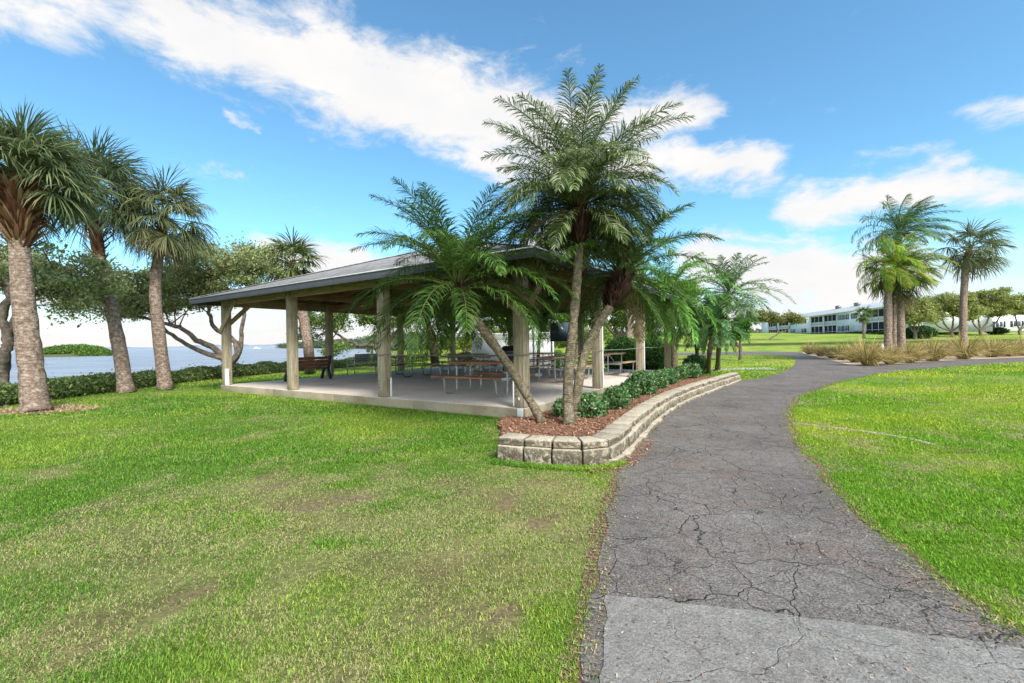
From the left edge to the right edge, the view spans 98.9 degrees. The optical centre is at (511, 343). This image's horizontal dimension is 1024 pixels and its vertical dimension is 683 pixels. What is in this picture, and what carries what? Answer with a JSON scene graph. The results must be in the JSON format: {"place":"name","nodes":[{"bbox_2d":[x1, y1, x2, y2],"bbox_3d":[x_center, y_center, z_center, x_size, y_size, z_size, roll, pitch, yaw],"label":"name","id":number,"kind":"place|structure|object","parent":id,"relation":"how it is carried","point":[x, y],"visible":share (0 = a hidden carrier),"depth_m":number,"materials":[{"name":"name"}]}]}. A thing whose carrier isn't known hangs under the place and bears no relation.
{"place":"outdoors","nodes":[
{"label":"outdoors","id":0,"kind":"place"},
{"bbox_2d":[12,343,279,351],"bbox_3d":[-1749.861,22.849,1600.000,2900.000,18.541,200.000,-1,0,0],"label":"hills","id":1,"kind":"structure","parent":0,"point":[203,347],"depth_m":1506.66,"materials":[{"name":"plant"}]},
{"bbox_2d":[9,348,395,400],"bbox_3d":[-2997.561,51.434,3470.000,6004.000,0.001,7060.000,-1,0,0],"label":"water","id":2,"kind":"structure","parent":0,"point":[140,360],"depth_m":86.27,"materials":[{"name":"liquid"}]},
{"bbox_2d":[43,344,112,356],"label":"mangrove island","id":3,"kind":"structure","parent":2,"relation":"in","point":[70,350],"depth_m":160.55,"materials":[{"name":"green plant"}]},
{"bbox_2d":[274,331,438,351],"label":"mangrove thicket","id":4,"kind":"object","parent":2,"relation":"in","point":[360,340],"visible":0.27,"depth_m":292.65,"materials":[{"name":"green plant"}]},
{"bbox_2d":[0,331,1023,682],"bbox_3d":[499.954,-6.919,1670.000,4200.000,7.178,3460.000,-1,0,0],"label":"lawn","id":5,"kind":"structure","parent":0,"point":[756,343],"depth_m":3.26,"materials":[{"name":"plant"}]},
{"bbox_2d":[0,406,102,414],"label":"leaf litter ground","id":6,"kind":"structure","parent":5,"relation":"on","point":[51,413],"depth_m":10.12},
{"bbox_2d":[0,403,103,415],"bbox_3d":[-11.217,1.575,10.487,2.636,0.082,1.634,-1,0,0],"label":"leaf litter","id":7,"kind":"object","parent":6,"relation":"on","point":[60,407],"visible":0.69,"depth_m":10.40,"materials":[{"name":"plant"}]},
{"bbox_2d":[0,95,123,413],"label":"sabal palm","id":8,"kind":"object","parent":5,"relation":"on","point":[25,202],"visible":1,"depth_m":10.31,"materials":[{"name":"green plant"}]},
{"bbox_2d":[0,236,140,406],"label":"buttonwood tree","id":9,"kind":"object","parent":5,"relation":"on","point":[56,280],"visible":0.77,"depth_m":13.20,"materials":[{"name":"green plant"}]},
{"bbox_2d":[0,112,170,393],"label":"sabal palm","id":10,"kind":"object","parent":5,"relation":"on","point":[109,169],"visible":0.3,"depth_m":14.38,"materials":[{"name":"green plant"}]},
{"bbox_2d":[95,161,220,389],"bbox_3d":[-12.190,-2.337,15.366,3.538,7.970,3.930,-1,0,0],"label":"sabal palm","id":11,"kind":"object","parent":5,"relation":"on","point":[160,242],"visible":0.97,"depth_m":15.15,"materials":[{"name":"green plant"}]},
{"bbox_2d":[47,231,290,380],"bbox_3d":[-14.881,-1.474,19.097,10.207,6.952,4.508,-1,0,0],"label":"buttonwood tree","id":12,"kind":"object","parent":5,"relation":"on","point":[247,265],"visible":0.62,"depth_m":18.52,"materials":[{"name":"green plant"}]},
{"bbox_2d":[0,353,439,404],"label":"hedge","id":13,"kind":"object","parent":5,"relation":"on","point":[97,383],"visible":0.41,"depth_m":16.22,"materials":[{"name":"green plant"}]},
{"bbox_2d":[260,225,326,373],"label":"sabal palm","id":14,"kind":"object","parent":5,"relation":"on","point":[294,249],"visible":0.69,"depth_m":20.70,"materials":[{"name":"green plant"}]},
{"bbox_2d":[298,311,418,360],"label":"buttonwood tree","id":15,"kind":"object","parent":5,"relation":"on","point":[364,319],"visible":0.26,"depth_m":23.66,"materials":[{"name":"green plant"}]},
{"bbox_2d":[220,391,627,471],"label":"grass","id":16,"kind":"structure","parent":5,"relation":"on","point":[515,463],"depth_m":5.02,"materials":[{"name":"plant"}]},
{"bbox_2d":[411,319,447,364],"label":"shore tree","id":17,"kind":"object","parent":5,"relation":"on","point":[433,359],"visible":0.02,"depth_m":26.83,"materials":[{"name":"green plant"}]},
{"bbox_2d":[226,366,653,408],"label":"concrete slab","id":18,"kind":"structure","parent":5,"relation":"on","point":[418,385],"depth_m":12.77,"materials":[{"name":"concrete"}]},
{"bbox_2d":[284,355,331,381],"bbox_3d":[-7.256,0.888,15.625,0.590,0.874,1.500,-1,0,33],"label":"bench","id":19,"kind":"object","parent":18,"relation":"on","point":[322,365],"visible":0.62,"depth_m":15.68,"materials":[{"name":"black paint"}]},
{"bbox_2d":[347,353,377,374],"bbox_3d":[-6.070,0.867,18.608,0.556,0.865,1.800,-1,0,33],"label":"bench","id":20,"kind":"object","parent":18,"relation":"on","point":[360,357],"visible":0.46,"depth_m":18.07,"materials":[{"name":"grey metal"}]},
{"bbox_2d":[368,356,438,376],"bbox_3d":[-4.175,0.884,16.913,2.018,0.760,1.750,-1,0,33],"label":"picnic table","id":21,"kind":"object","parent":18,"relation":"on","point":[403,365],"visible":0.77,"depth_m":16.72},
{"bbox_2d":[221,383,639,417],"bbox_3d":[-0.654,1.373,11.964,16.232,0.310,8.118,-1,0,-12],"label":"slab edge","id":22,"kind":"object","parent":18,"relation":"on","point":[490,411],"visible":0.45,"depth_m":9.82,"materials":[{"name":"concrete"}]},
{"bbox_2d":[189,241,689,416],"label":"picnic pavilion","id":23,"kind":"structure","parent":18,"relation":"on","point":[328,292],"depth_m":12.09,"materials":[{"name":"brown wood"}]},
{"bbox_2d":[376,346,667,355],"bbox_3d":[1.605,0.198,13.835,4.000,0.048,11.356,-1,0,33],"label":"cable","id":24,"kind":"object","parent":23,"relation":"attached to","point":[516,354],"visible":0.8,"depth_m":9.07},
{"bbox_2d":[435,353,495,370],"bbox_3d":[-2.024,0.848,19.335,2.018,0.760,1.750,-1,0,33],"label":"picnic table","id":25,"kind":"object","parent":18,"relation":"on","point":[442,362],"visible":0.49,"depth_m":19.30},
{"bbox_2d":[431,356,502,375],"bbox_3d":[-1.579,0.841,15.958,2.018,0.760,1.750,-1,0,33],"label":"picnic table","id":26,"kind":"object","parent":18,"relation":"on","point":[466,365],"visible":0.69,"depth_m":15.75,"materials":[{"name":"wood"}]},
{"bbox_2d":[431,361,541,396],"bbox_3d":[-0.589,0.825,10.565,2.018,0.760,1.750,-1,0,33],"label":"picnic table","id":27,"kind":"object","parent":18,"relation":"on","point":[472,374],"visible":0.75,"depth_m":10.39,"materials":[{"name":"wood"}]},
{"bbox_2d":[502,346,513,370],"bbox_3d":[-0.030,0.652,17.068,1.240,1.093,0.534,-1,0,21],"label":"barbecue grill","id":28,"kind":"object","parent":18,"relation":"on","point":[508,350],"visible":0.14,"depth_m":16.91,"materials":[{"name":"black paint"}]},
{"bbox_2d":[510,352,559,370],"bbox_3d":[0.836,0.801,19.160,2.018,0.760,1.750,-1,0,33],"label":"picnic table","id":29,"kind":"object","parent":18,"relation":"on","point":[543,353],"visible":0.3,"depth_m":18.71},
{"bbox_2d":[530,355,591,382],"bbox_3d":[1.451,0.791,13.831,1.750,0.760,2.018,-1,0,33],"label":"picnic table","id":30,"kind":"object","parent":18,"relation":"on","point":[554,358],"visible":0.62,"depth_m":13.41,"materials":[{"name":"wood"}]},
{"bbox_2d":[576,352,635,374],"bbox_3d":[3.599,0.756,16.432,1.750,0.760,2.018,-1,0,33],"label":"picnic table","id":31,"kind":"object","parent":18,"relation":"on","point":[608,362],"visible":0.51,"depth_m":16.06,"materials":[{"name":"metal"}]},
{"bbox_2d":[369,347,564,355],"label":"marsh grass","id":32,"kind":"structure","parent":5,"relation":"on","point":[444,352],"depth_m":86.10,"materials":[{"name":"green plant"}]},
{"bbox_2d":[438,325,529,352],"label":"oak tree","id":33,"kind":"object","parent":5,"relation":"on","point":[470,343],"visible":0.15,"depth_m":61.29,"materials":[{"name":"green plant"}]},
{"bbox_2d":[472,332,553,367],"bbox_3d":[-0.008,0.373,23.750,4.692,2.095,0.150,-1,0,19],"label":"lattice fence","id":34,"kind":"object","parent":5,"relation":"on","point":[485,348],"visible":0.16,"depth_m":23.89,"materials":[{"name":"white plastic"}]},
{"bbox_2d":[484,313,569,336],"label":"oak tree","id":35,"kind":"object","parent":5,"relation":"on","point":[562,317],"visible":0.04,"depth_m":30.21,"materials":[{"name":"green plant"}]},
{"bbox_2d":[406,332,689,349],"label":"mangrove thicket","id":36,"kind":"object","parent":5,"relation":"on","point":[561,345],"visible":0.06,"depth_m":116.18,"materials":[{"name":"green plant"}]},
{"bbox_2d":[530,294,568,367],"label":"pygmy date palm","id":37,"kind":"object","parent":5,"relation":"on","point":[555,325],"visible":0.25,"depth_m":19.40,"materials":[{"name":"green plant"}]},
{"bbox_2d":[550,322,568,367],"bbox_3d":[2.352,0.186,21.520,0.950,2.390,0.150,-1,0,6],"label":"notice board","id":38,"kind":"object","parent":5,"relation":"on","point":[559,335],"visible":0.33,"depth_m":21.45,"materials":[{"name":"black paint"}]},
{"bbox_2d":[554,350,564,367],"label":"leafy shrub","id":39,"kind":"object","parent":5,"relation":"on","point":[557,363],"visible":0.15,"depth_m":23.72,"materials":[{"name":"green plant"}]},
{"bbox_2d":[529,319,613,354],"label":"oak tree","id":40,"kind":"object","parent":5,"relation":"on","point":[605,335],"visible":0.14,"depth_m":54.27,"materials":[{"name":"green plant"}]},
{"bbox_2d":[560,456,631,682],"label":"soil edge","id":41,"kind":"object","parent":5,"relation":"on","point":[599,544],"visible":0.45,"depth_m":2.65,"materials":[{"name":"soil"}]},
{"bbox_2d":[458,328,761,338],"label":"mangrove thicket","id":42,"kind":"object","parent":5,"relation":"on","point":[757,330],"visible":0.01,"depth_m":230.55,"materials":[{"name":"green plant"}]},
{"bbox_2d":[497,372,741,466],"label":"retaining wall","id":43,"kind":"structure","parent":5,"relation":"on","point":[622,437],"depth_m":5.29,"materials":[{"name":"stone"}]},
{"bbox_2d":[555,272,708,358],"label":"oak tree","id":44,"kind":"object","parent":5,"relation":"on","point":[607,323],"visible":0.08,"depth_m":33.87,"materials":[{"name":"green plant"}]},
{"bbox_2d":[611,246,652,338],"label":"sabal palm","id":45,"kind":"object","parent":5,"relation":"on","point":[628,332],"visible":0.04,"depth_m":26.77,"materials":[{"name":"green plant"}]},
{"bbox_2d":[623,252,744,367],"bbox_3d":[5.841,-0.957,15.898,4.456,4.564,4.804,-1,0,0],"label":"queen palm","id":46,"kind":"object","parent":5,"relation":"on","point":[674,356],"visible":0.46,"depth_m":15.33,"materials":[{"name":"green plant"}]},
{"bbox_2d":[682,354,706,373],"bbox_3d":[7.503,0.849,17.953,1.102,0.834,1.130,-1,0,0],"label":"clipped shrub","id":47,"kind":"object","parent":5,"relation":"on","point":[696,359],"visible":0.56,"depth_m":17.69,"materials":[{"name":"green plant"}]},
{"bbox_2d":[662,298,728,354],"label":"pygmy date palm","id":48,"kind":"object","parent":5,"relation":"on","point":[696,349],"visible":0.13,"depth_m":18.44,"materials":[{"name":"green plant"}]},
{"bbox_2d":[676,300,756,359],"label":"oak tree","id":49,"kind":"object","parent":5,"relation":"on","point":[746,324],"visible":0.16,"depth_m":29.45,"materials":[{"name":"green plant"}]},
{"bbox_2d":[677,294,762,373],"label":"pygmy date palm","id":50,"kind":"object","parent":5,"relation":"on","point":[712,333],"visible":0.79,"depth_m":15.76,"materials":[{"name":"green plant"}]},
{"bbox_2d":[676,252,795,369],"bbox_3d":[8.861,-1.020,17.365,5.531,4.736,4.053,-1,0,-42],"label":"pygmy date palm","id":51,"kind":"object","parent":5,"relation":"on","point":[730,295],"visible":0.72,"depth_m":16.36,"materials":[{"name":"green plant"}]},
{"bbox_2d":[747,308,807,339],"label":"umbrella tree","id":52,"kind":"object","parent":5,"relation":"on","point":[791,317],"visible":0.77,"depth_m":69.05,"materials":[{"name":"green plant"}]},
{"bbox_2d":[822,330,883,333],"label":"foundation hedge","id":53,"kind":"object","parent":5,"relation":"on","point":[876,332],"visible":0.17,"depth_m":101.15,"materials":[{"name":"green plant"}]},
{"bbox_2d":[794,422,932,444],"bbox_3d":[5.200,1.347,6.595,0.296,0.050,1.829,-1,0,-26],"label":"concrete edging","id":54,"kind":"object","parent":5,"relation":"on","point":[917,440],"visible":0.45,"depth_m":6.62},
{"bbox_2d":[852,305,874,337],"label":"sabal palm","id":55,"kind":"object","parent":5,"relation":"on","point":[862,319],"visible":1,"depth_m":71.81,"materials":[{"name":"green plant"}]},
{"bbox_2d":[762,292,992,333],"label":"apartment building","id":56,"kind":"structure","parent":5,"relation":"on","point":[838,318],"depth_m":112.53,"materials":[{"name":"white paint"}]},
{"bbox_2d":[852,325,861,331],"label":"garage door","id":57,"kind":"structure","parent":56,"relation":"in","point":[854,327],"depth_m":106.01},
{"bbox_2d":[787,362,1023,632],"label":"soil edge","id":58,"kind":"object","parent":5,"relation":"on","point":[901,545],"visible":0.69,"depth_m":3.37,"materials":[{"name":"soil"}]},
{"bbox_2d":[803,352,1023,365],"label":"planting bed","id":59,"kind":"object","parent":5,"relation":"on","point":[848,362],"visible":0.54,"depth_m":27.26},
{"bbox_2d":[794,340,819,353],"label":"ornamental grass","id":60,"kind":"object","parent":59,"relation":"on","point":[805,350],"depth_m":38.35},
{"bbox_2d":[807,342,830,355],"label":"ornamental grass","id":61,"kind":"object","parent":59,"relation":"on","point":[815,350],"depth_m":33.82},
{"bbox_2d":[818,343,842,357],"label":"ornamental grass","id":62,"kind":"object","parent":59,"relation":"on","point":[827,351],"depth_m":30.25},
{"bbox_2d":[827,343,849,359],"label":"ornamental grass","id":63,"kind":"object","parent":59,"relation":"on","point":[835,353],"depth_m":27.88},
{"bbox_2d":[837,343,864,361],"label":"ornamental grass","id":64,"kind":"object","parent":59,"relation":"on","point":[845,355],"depth_m":25.00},
{"bbox_2d":[839,333,906,365],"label":"ornamental grass","id":65,"kind":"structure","parent":59,"relation":"on","point":[871,355],"depth_m":21.69,"materials":[{"name":"plant"}]},
{"bbox_2d":[877,339,919,363],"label":"ornamental grass","id":66,"kind":"object","parent":59,"relation":"on","point":[901,358],"depth_m":22.31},
{"bbox_2d":[858,244,941,352],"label":"sabal palm","id":67,"kind":"object","parent":59,"relation":"on","point":[902,295],"visible":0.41,"depth_m":26.81,"materials":[{"name":"green plant"}]},
{"bbox_2d":[852,231,958,350],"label":"queen palm","id":68,"kind":"object","parent":59,"relation":"on","point":[895,254],"visible":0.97,"depth_m":25.64,"materials":[{"name":"green plant"}]},
{"bbox_2d":[851,193,963,350],"bbox_3d":[25.752,-4.260,28.494,5.550,10.528,5.546,-1,0,0],"label":"queen palm","id":69,"kind":"object","parent":59,"relation":"on","point":[899,222],"visible":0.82,"depth_m":28.00,"materials":[{"name":"green plant"}]},
{"bbox_2d":[897,341,937,362],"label":"ornamental grass","id":70,"kind":"object","parent":59,"relation":"on","point":[918,356],"depth_m":23.41,"materials":[{"name":"plant"}]},
{"bbox_2d":[904,332,970,360],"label":"ornamental grass","id":71,"kind":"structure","parent":59,"relation":"on","point":[939,354],"depth_m":24.57,"materials":[{"name":"plant"}]},
{"bbox_2d":[931,329,1001,358],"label":"ornamental grass","id":72,"kind":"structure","parent":59,"relation":"on","point":[974,351],"depth_m":26.09,"materials":[{"name":"plant"}]},
{"bbox_2d":[931,217,1020,345],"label":"sabal palm","id":73,"kind":"object","parent":59,"relation":"on","point":[967,261],"visible":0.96,"depth_m":27.79,"materials":[{"name":"green plant"}]},
{"bbox_2d":[968,333,1023,357],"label":"ornamental grass","id":74,"kind":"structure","parent":59,"relation":"on","point":[995,351],"depth_m":27.98,"materials":[{"name":"plant"}]},
{"bbox_2d":[995,337,1023,355],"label":"ornamental grass","id":75,"kind":"object","parent":59,"relation":"on","point":[1019,351],"depth_m":28.66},
{"bbox_2d":[1007,331,1023,355],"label":"ornamental grass","id":76,"kind":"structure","parent":59,"relation":"on","point":[1020,343],"depth_m":29.85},
{"bbox_2d":[905,325,938,338],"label":"rounded bush","id":77,"kind":"object","parent":5,"relation":"on","point":[926,331],"visible":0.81,"depth_m":67.24,"materials":[{"name":"green plant"}]},
{"bbox_2d":[905,295,944,339],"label":"umbrella tree","id":78,"kind":"object","parent":5,"relation":"on","point":[926,312],"visible":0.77,"depth_m":64.71,"materials":[{"name":"green plant"}]},
{"bbox_2d":[935,332,958,334],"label":"rounded bush","id":79,"kind":"object","parent":5,"relation":"on","point":[945,333],"visible":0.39,"depth_m":85.45,"materials":[{"name":"plant"}]},
{"bbox_2d":[926,291,993,336],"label":"umbrella tree","id":80,"kind":"object","parent":5,"relation":"on","point":[948,302],"visible":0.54,"depth_m":68.67,"materials":[{"name":"green plant"}]},
{"bbox_2d":[938,447,991,452],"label":"bare soil","id":81,"kind":"structure","parent":5,"relation":"on","point":[965,450],"depth_m":5.43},
{"bbox_2d":[951,287,1023,335],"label":"umbrella tree","id":82,"kind":"object","parent":5,"relation":"on","point":[1000,302],"visible":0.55,"depth_m":72.52,"materials":[{"name":"green plant"}]},
{"bbox_2d":[986,327,1009,334],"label":"rounded bush","id":83,"kind":"object","parent":5,"relation":"on","point":[999,330],"visible":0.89,"depth_m":83.24,"materials":[{"name":"green plant"}]},
{"bbox_2d":[993,315,1023,331],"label":"apartment building","id":84,"kind":"structure","parent":5,"relation":"on","point":[1008,322],"depth_m":97.38,"materials":[{"name":"white paint"}]},
{"bbox_2d":[993,321,1005,326],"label":"window","id":85,"kind":"structure","parent":84,"relation":"in","point":[1000,323],"depth_m":97.57,"materials":[{"name":"white glass"}]},
{"bbox_2d":[1010,321,1023,326],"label":"window","id":86,"kind":"structure","parent":84,"relation":"in","point":[1012,323],"depth_m":97.19,"materials":[{"name":"white glass"}]},
{"bbox_2d":[1002,292,1023,334],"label":"umbrella tree","id":87,"kind":"object","parent":5,"relation":"on","point":[1014,313],"visible":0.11,"depth_m":77.83,"materials":[{"name":"green plant"}]},
{"label":"mulch ground","id":88,"kind":"structure","parent":5,"relation":"on","visible":0},
{"bbox_2d":[603,336,646,369],"bbox_3d":[5.361,0.499,21.116,2.112,1.773,2.136,-1,0,29],"label":"rounded shrub","id":89,"kind":"object","parent":88,"relation":"on","point":[628,343],"visible":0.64,"depth_m":20.64,"materials":[{"name":"green plant"}]},
{"bbox_2d":[645,336,671,369],"bbox_3d":[6.985,0.472,21.682,2.065,1.758,2.090,-1,0,19],"label":"rounded shrub","id":90,"kind":"object","parent":88,"relation":"on","point":[657,355],"visible":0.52,"depth_m":21.07,"materials":[{"name":"green plant"}]},
{"bbox_2d":[0,0,1023,347],"label":"sky","id":91,"kind":"structure","parent":0,"point":[290,113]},
{"bbox_2d":[496,375,715,437],"bbox_3d":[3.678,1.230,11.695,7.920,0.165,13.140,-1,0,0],"label":"mulch ground","id":92,"kind":"structure","parent":0,"point":[550,414],"depth_m":7.30,"materials":[{"name":"wood"}]},
{"bbox_2d":[339,176,579,422],"bbox_3d":[-0.971,-0.539,7.471,4.183,3.987,3.985,-1,0,0],"label":"pygmy date palm","id":93,"kind":"object","parent":92,"relation":"on","point":[458,254],"visible":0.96,"depth_m":7.36,"materials":[{"name":"green plant"}]},
{"bbox_2d":[551,397,562,416],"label":"clipped shrub","id":94,"kind":"object","parent":92,"relation":"on","point":[557,405],"visible":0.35,"depth_m":7.92,"materials":[{"name":"green plant"}]},
{"bbox_2d":[480,63,696,424],"bbox_3d":[1.116,-1.373,7.220,3.234,5.553,3.072,-1,0,0],"label":"pygmy date palm","id":95,"kind":"object","parent":92,"relation":"on","point":[580,170],"visible":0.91,"depth_m":6.90,"materials":[{"name":"green plant"}]},
{"bbox_2d":[577,391,610,417],"bbox_3d":[1.409,1.097,7.819,0.695,0.505,0.671,-1,0,0],"label":"clipped shrub","id":96,"kind":"object","parent":92,"relation":"on","point":[590,408],"visible":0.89,"depth_m":7.65,"materials":[{"name":"green plant"}]},
{"bbox_2d":[600,385,630,408],"bbox_3d":[2.073,1.081,8.697,0.641,0.523,0.672,-1,0,0],"label":"clipped shrub","id":97,"kind":"object","parent":92,"relation":"on","point":[618,397],"visible":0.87,"depth_m":8.54,"materials":[{"name":"green plant"}]},
{"bbox_2d":[528,196,722,418],"bbox_3d":[2.079,-0.558,8.278,3.663,3.800,3.692,-1,0,0],"label":"pygmy date palm","id":98,"kind":"object","parent":92,"relation":"on","point":[617,280],"visible":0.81,"depth_m":8.06,"materials":[{"name":"green plant"}]},
{"bbox_2d":[620,380,641,398],"bbox_3d":[2.751,1.106,10.246,0.592,0.460,0.631,-1,0,-28],"label":"clipped shrub","id":99,"kind":"object","parent":92,"relation":"on","point":[634,391],"visible":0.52,"depth_m":10.07,"materials":[{"name":"green plant"}]},
{"bbox_2d":[624,369,658,394],"bbox_3d":[3.255,0.989,10.963,0.847,0.696,0.810,-1,0,0],"label":"clipped shrub","id":100,"kind":"object","parent":92,"relation":"on","point":[648,382],"visible":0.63,"depth_m":10.78,"materials":[{"name":"green plant"}]},
{"bbox_2d":[650,370,669,388],"bbox_3d":[4.106,1.032,12.425,0.665,0.573,0.692,-1,0,-32],"label":"clipped shrub","id":101,"kind":"object","parent":92,"relation":"on","point":[663,379],"visible":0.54,"depth_m":12.21,"materials":[{"name":"green plant"}]},
{"bbox_2d":[660,368,680,383],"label":"clipped shrub","id":102,"kind":"object","parent":92,"relation":"on","point":[674,375],"visible":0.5,"depth_m":13.42,"materials":[{"name":"green plant"}]},
{"bbox_2d":[672,365,689,379],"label":"clipped shrub","id":103,"kind":"object","parent":92,"relation":"on","point":[682,371],"visible":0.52,"depth_m":15.05,"materials":[{"name":"green plant"}]},
{"bbox_2d":[681,363,702,377],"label":"clipped shrub","id":104,"kind":"object","parent":92,"relation":"on","point":[695,370],"visible":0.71,"depth_m":15.47,"materials":[{"name":"green plant"}]},
{"bbox_2d":[712,367,771,370],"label":"sidewalk","id":105,"kind":"structure","parent":0,"point":[768,368],"depth_m":20.83,"materials":[{"name":"concrete"}]},
{"bbox_2d":[580,351,1023,682],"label":"path","id":106,"kind":"structure","parent":0,"point":[694,553],"depth_m":3.18,"materials":[{"name":"asphalt"}]},
{"bbox_2d":[589,440,655,472],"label":"mulch","id":107,"kind":"object","parent":106,"relation":"on","point":[647,444],"visible":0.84,"depth_m":5.27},
{"bbox_2d":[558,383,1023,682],"bbox_3d":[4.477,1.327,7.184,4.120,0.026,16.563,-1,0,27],"label":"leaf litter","id":108,"kind":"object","parent":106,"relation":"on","point":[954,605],"visible":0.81,"depth_m":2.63,"materials":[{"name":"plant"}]},
{"bbox_2d":[594,383,1023,682],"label":"path debris","id":109,"kind":"object","parent":106,"relation":"on","point":[616,676],"visible":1,"depth_m":2.02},
{"bbox_2d":[599,595,1023,682],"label":"path","id":110,"kind":"structure","parent":0,"point":[870,645],"depth_m":1.97,"materials":[{"name":"asphalt"}]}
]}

